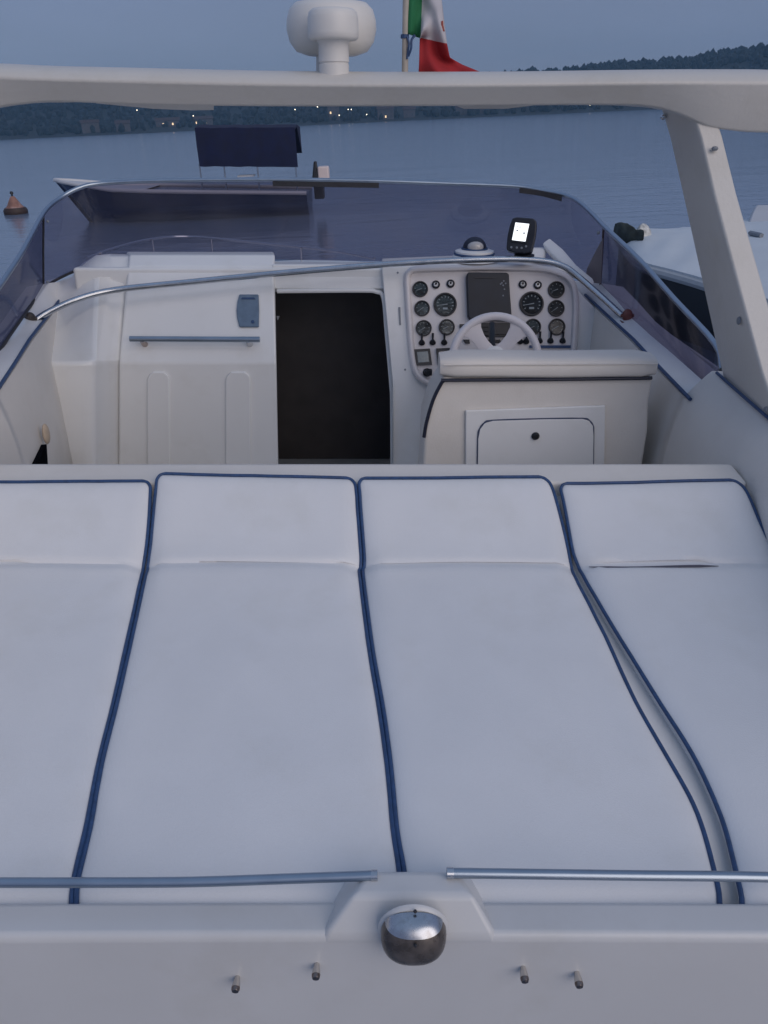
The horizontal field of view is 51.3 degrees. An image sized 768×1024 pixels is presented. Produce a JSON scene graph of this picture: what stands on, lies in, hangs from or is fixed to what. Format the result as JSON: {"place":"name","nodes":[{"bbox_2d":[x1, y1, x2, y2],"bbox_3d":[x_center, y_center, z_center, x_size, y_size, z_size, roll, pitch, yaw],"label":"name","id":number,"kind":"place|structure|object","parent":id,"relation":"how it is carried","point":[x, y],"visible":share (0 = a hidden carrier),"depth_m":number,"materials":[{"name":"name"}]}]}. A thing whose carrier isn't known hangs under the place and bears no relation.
{"place":"outdoors","nodes":[
{"label":"outdoors","id":0,"kind":"place"},
{"bbox_2d":[0,109,767,280],"bbox_3d":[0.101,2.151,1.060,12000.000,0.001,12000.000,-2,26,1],"label":"water","id":1,"kind":"structure","parent":0,"point":[610,169],"depth_m":50.98,"materials":[{"name":"blue liquid"}]},
{"bbox_2d":[3,191,27,214],"bbox_3d":[-12.513,-10.352,27.100,0.782,0.970,0.782,-2,26,1],"label":"buoy","id":2,"kind":"object","parent":1,"relation":"on","point":[14,206],"visible":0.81,"depth_m":26.90,"materials":[{"name":"plastic"}]},
{"bbox_2d":[53,124,329,191],"bbox_3d":[-5.566,-9.693,23.094,7.979,2.645,2.410,-2,26,1],"label":"moored motorboat","id":3,"kind":"object","parent":1,"relation":"on","point":[256,145],"visible":0.32,"depth_m":21.96,"materials":[{"name":"blue paint"}]},
{"bbox_2d":[0,63,767,1023],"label":"motorboat","id":4,"kind":"object","parent":1,"relation":"on","point":[556,377],"visible":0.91,"depth_m":3.18,"materials":[{"name":"white plastic"}]},
{"bbox_2d":[0,479,151,903],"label":"sun pad cushion","id":5,"kind":"object","parent":4,"relation":"on","point":[73,556],"visible":0.93,"depth_m":2.13,"materials":[{"name":"leather"}]},
{"bbox_2d":[74,472,401,903],"bbox_3d":[-0.353,0.348,2.089,0.786,0.394,1.381,0,26,0],"label":"sun pad cushion","id":6,"kind":"object","parent":4,"relation":"on","point":[245,734],"visible":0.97,"depth_m":1.96,"materials":[{"name":"plastic"}]},
{"bbox_2d":[24,256,631,322],"bbox_3d":[-0.283,-1.156,4.200,3.121,0.305,0.417,0,26,0],"label":"canopy bow","id":7,"kind":"object","parent":4,"relation":"on","point":[625,314],"visible":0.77,"depth_m":4.30,"materials":[{"name":"silver metal"}]},
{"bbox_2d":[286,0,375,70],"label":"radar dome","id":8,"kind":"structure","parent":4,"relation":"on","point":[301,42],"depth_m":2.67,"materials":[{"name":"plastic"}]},
{"bbox_2d":[308,6,358,74],"bbox_3d":[-0.163,-1.500,2.594,0.163,0.229,0.164,0,26,0],"label":"mushroom antenna","id":9,"kind":"object","parent":4,"relation":"on","point":[333,31],"visible":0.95,"depth_m":2.53,"materials":[{"name":"plastic"}]},
{"bbox_2d":[401,0,415,71],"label":"flag pole","id":10,"kind":"object","parent":4,"relation":"on","point":[407,44],"visible":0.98,"depth_m":2.77,"materials":[{"name":"white metal"}]},
{"bbox_2d":[408,0,478,71],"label":"flag","id":11,"kind":"object","parent":10,"relation":"hanging from","point":[426,24],"visible":0.83,"depth_m":2.77,"materials":[{"name":"fabric"}]},
{"bbox_2d":[452,237,494,263],"bbox_3d":[0.506,-1.472,4.470,0.270,0.126,0.270,0,26,0],"label":"compass","id":12,"kind":"object","parent":4,"relation":"on","point":[474,247],"visible":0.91,"depth_m":4.41,"materials":[{"name":"plastic"}]},
{"bbox_2d":[506,217,536,256],"bbox_3d":[0.745,-1.484,4.323,0.154,0.205,0.120,5,27,14],"label":"fish finder","id":13,"kind":"object","parent":4,"relation":"on","point":[521,236],"visible":1,"depth_m":4.29,"materials":[{"name":"black plastic"}]},
{"bbox_2d":[357,475,722,903],"bbox_3d":[0.299,0.354,2.086,0.771,0.387,1.370,0,26,0],"label":"sun pad cushion","id":14,"kind":"object","parent":4,"relation":"on","point":[519,731],"visible":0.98,"depth_m":1.96,"materials":[{"name":"plastic"}]},
{"bbox_2d":[559,478,767,903],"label":"sun pad cushion","id":15,"kind":"object","parent":4,"relation":"on","point":[673,575],"visible":0.96,"depth_m":2.26,"materials":[{"name":"plastic"}]},
{"bbox_2d":[627,205,767,337],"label":"white motorboat","id":16,"kind":"object","parent":1,"relation":"on","point":[668,256],"visible":0.36,"depth_m":9.11,"materials":[{"name":"paint"}]},
{"bbox_2d":[613,222,643,243],"bbox_3d":[3.162,-3.621,10.427,0.114,0.273,0.711,-11,27,-16],"label":"rolled cover","id":17,"kind":"object","parent":16,"relation":"on","point":[626,233],"visible":0.87,"depth_m":10.36,"materials":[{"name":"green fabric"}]},
{"bbox_2d":[636,223,650,236],"bbox_3d":[3.406,-3.670,10.488,0.217,0.216,0.223,-2,26,1],"label":"fender","id":18,"kind":"object","parent":16,"relation":"attached to","point":[645,228],"visible":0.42,"depth_m":10.43,"materials":[{"name":"white plastic"}]},
{"bbox_2d":[0,56,767,139],"bbox_3d":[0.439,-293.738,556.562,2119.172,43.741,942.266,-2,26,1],"label":"hill","id":19,"kind":"structure","parent":0,"point":[237,110],"depth_m":546.97,"materials":[{"name":"green plant"}]},
{"bbox_2d":[80,119,99,133],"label":"shore house","id":20,"kind":"structure","parent":19,"relation":"on","point":[86,124],"depth_m":522.73,"materials":[{"name":"ceramic"}]},
{"bbox_2d":[114,120,130,131],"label":"shore house","id":21,"kind":"structure","parent":19,"relation":"on","point":[126,123],"depth_m":523.28,"materials":[{"name":"ceramic"}]},
{"bbox_2d":[154,117,179,126],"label":"shore house","id":22,"kind":"structure","parent":19,"relation":"on","point":[172,121],"depth_m":549.32,"materials":[{"name":"ceramic"}]},
{"bbox_2d":[194,116,212,124],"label":"shore house","id":23,"kind":"structure","parent":19,"relation":"on","point":[209,119],"depth_m":558.81,"materials":[{"name":"ceramic"}]},
{"bbox_2d":[327,106,339,120],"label":"shore house","id":24,"kind":"structure","parent":19,"relation":"on","point":[333,111],"depth_m":554.95,"materials":[{"name":"ceramic"}]},
{"bbox_2d":[0,42,767,135],"bbox_3d":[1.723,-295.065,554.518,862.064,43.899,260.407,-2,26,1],"label":"distant forest","id":25,"kind":"object","parent":19,"relation":"on","point":[753,54],"visible":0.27,"depth_m":572.61,"materials":[{"name":"green plant"}]},
{"bbox_2d":[377,106,393,119],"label":"shore house","id":26,"kind":"structure","parent":19,"relation":"on","point":[387,112],"depth_m":543.96,"materials":[{"name":"ceramic"}]},
{"bbox_2d":[403,106,415,117],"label":"shore house","id":27,"kind":"structure","parent":19,"relation":"on","point":[409,111],"depth_m":550.62,"materials":[{"name":"ceramic"}]},
{"bbox_2d":[455,106,483,114],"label":"shore house","id":28,"kind":"structure","parent":19,"relation":"on","point":[462,111],"depth_m":552.85,"materials":[{"name":"ceramic"}]},
{"bbox_2d":[0,0,767,71],"label":"sky","id":29,"kind":"structure","parent":0,"point":[482,35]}
]}

